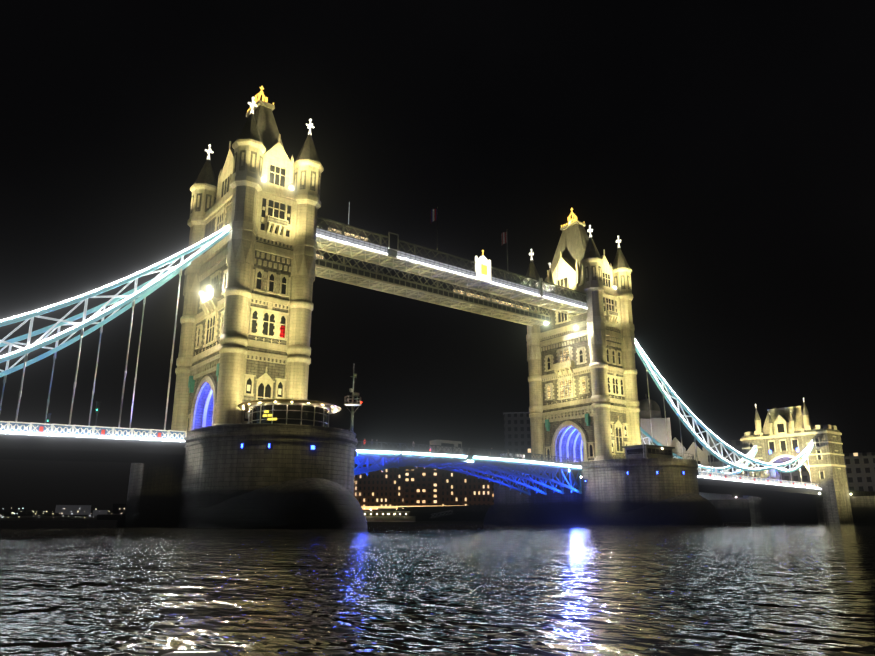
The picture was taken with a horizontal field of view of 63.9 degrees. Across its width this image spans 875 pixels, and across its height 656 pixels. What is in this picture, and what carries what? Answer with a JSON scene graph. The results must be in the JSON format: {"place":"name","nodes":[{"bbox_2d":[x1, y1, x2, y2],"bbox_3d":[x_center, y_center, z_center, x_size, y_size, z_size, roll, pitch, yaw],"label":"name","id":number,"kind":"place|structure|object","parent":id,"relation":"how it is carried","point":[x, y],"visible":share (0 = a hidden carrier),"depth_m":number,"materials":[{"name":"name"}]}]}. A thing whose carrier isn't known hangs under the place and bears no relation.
{"place":"outdoors","nodes":[
{"label":"outdoors","id":0,"kind":"place"},
{"bbox_2d":[0,520,874,655],"bbox_3d":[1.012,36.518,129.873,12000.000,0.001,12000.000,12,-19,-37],"label":"river","id":1,"kind":"structure","parent":0,"point":[111,588],"depth_m":10.68,"materials":[{"name":"black liquid"}]},
{"bbox_2d":[0,503,125,519],"bbox_3d":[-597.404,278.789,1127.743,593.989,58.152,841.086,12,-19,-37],"label":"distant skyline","id":2,"kind":"structure","parent":1,"relation":"on","point":[74,512],"depth_m":1202.67,"materials":[{"name":"concrete"}]},
{"bbox_2d":[161,651,225,655],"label":"boat grab rail","id":3,"kind":"object","parent":1,"relation":"on","point":[195,653],"visible":1,"depth_m":3.50,"materials":[{"name":"metal"}]},
{"bbox_2d":[116,423,366,528],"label":"pier","id":4,"kind":"structure","parent":1,"relation":"in","point":[260,476],"depth_m":86.95,"materials":[{"name":"stone"}]},
{"bbox_2d":[0,421,186,462],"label":"deck span","id":5,"kind":"object","parent":4,"relation":"on","point":[37,441],"visible":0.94,"depth_m":89.43,"materials":[{"name":"metal"}]},
{"bbox_2d":[46,413,50,423],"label":"traffic light","id":6,"kind":"object","parent":5,"relation":"on","point":[48,417],"visible":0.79,"depth_m":100.12,"materials":[{"name":"metal"}]},
{"bbox_2d":[95,401,100,425],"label":"traffic light","id":7,"kind":"object","parent":5,"relation":"on","point":[97,409],"visible":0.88,"depth_m":90.35,"materials":[{"name":"metal"}]},
{"bbox_2d":[0,225,228,429],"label":"chains","id":8,"kind":"object","parent":5,"relation":"on","point":[145,290],"visible":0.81,"depth_m":97.09,"materials":[{"name":"teal"}]},
{"bbox_2d":[171,86,323,431],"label":"tower","id":9,"kind":"structure","parent":4,"relation":"on","point":[245,320],"depth_m":109.05,"materials":[{"name":"stone"}]},
{"bbox_2d":[238,397,352,431],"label":"cabin","id":10,"kind":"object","parent":4,"relation":"on","point":[294,411],"depth_m":91.77,"materials":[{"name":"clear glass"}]},
{"bbox_2d":[344,367,361,430],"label":"signal mast","id":11,"kind":"object","parent":4,"relation":"on","point":[352,404],"visible":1,"depth_m":100.70,"materials":[{"name":"silver metal"}]},
{"bbox_2d":[354,441,581,495],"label":"bascule span","id":12,"kind":"object","parent":4,"relation":"on","point":[385,458],"visible":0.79,"depth_m":134.12,"materials":[{"name":"metal"}]},
{"bbox_2d":[429,440,462,453],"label":"bus","id":13,"kind":"object","parent":12,"relation":"on","point":[442,443],"visible":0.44,"depth_m":128.65,"materials":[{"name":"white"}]},
{"bbox_2d":[500,453,524,459],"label":"cars","id":14,"kind":"object","parent":12,"relation":"on","point":[510,454],"depth_m":147.92,"materials":[{"name":"white metal"}]},
{"bbox_2d":[364,508,454,521],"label":"boats","id":15,"kind":"object","parent":1,"relation":"on","point":[387,515],"visible":0.88,"depth_m":316.15,"materials":[{"name":"metal"}]},
{"bbox_2d":[483,458,722,524],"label":"pier","id":16,"kind":"structure","parent":1,"relation":"in","point":[647,491],"depth_m":137.82,"materials":[{"name":"stone"}]},
{"bbox_2d":[526,208,641,462],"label":"tower","id":17,"kind":"structure","parent":16,"relation":"on","point":[583,397],"depth_m":159.02,"materials":[{"name":"stone"}]},
{"bbox_2d":[315,202,587,325],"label":"level walkways","id":18,"kind":"structure","parent":17,"relation":"attached to","point":[392,263],"depth_m":138.93,"materials":[{"name":"paint"}]},
{"bbox_2d":[618,422,693,459],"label":"control cabin","id":19,"kind":"object","parent":16,"relation":"on","point":[645,451],"visible":0.75,"depth_m":140.79,"materials":[{"name":"metal"}]},
{"bbox_2d":[698,471,821,496],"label":"deck span","id":20,"kind":"object","parent":16,"relation":"on","point":[712,482],"visible":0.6,"depth_m":188.02,"materials":[{"name":"metal"}]},
{"bbox_2d":[635,339,812,482],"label":"chains","id":21,"kind":"object","parent":20,"relation":"on","point":[651,369],"visible":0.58,"depth_m":177.62,"materials":[{"name":"teal"}]},
{"bbox_2d":[740,398,874,522],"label":"abutment","id":22,"kind":"object","parent":1,"relation":"in","point":[785,434],"visible":0.83,"depth_m":214.89,"materials":[{"name":"stone"}]},
{"bbox_2d":[0,0,874,513],"label":"sky","id":23,"kind":"structure","parent":0,"point":[727,147],"materials":[{"name":"black"}]},
{"bbox_2d":[97,394,874,522],"bbox_3d":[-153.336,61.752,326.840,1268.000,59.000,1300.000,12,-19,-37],"label":"buildings","id":24,"kind":"structure","parent":0,"point":[860,473],"depth_m":264.40,"materials":[{"name":"grey"}]},
{"bbox_2d":[354,451,504,510],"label":"butlers wharf buildings","id":25,"kind":"structure","parent":24,"relation":"on","point":[409,486],"depth_m":392.14,"materials":[{"name":"brick"}]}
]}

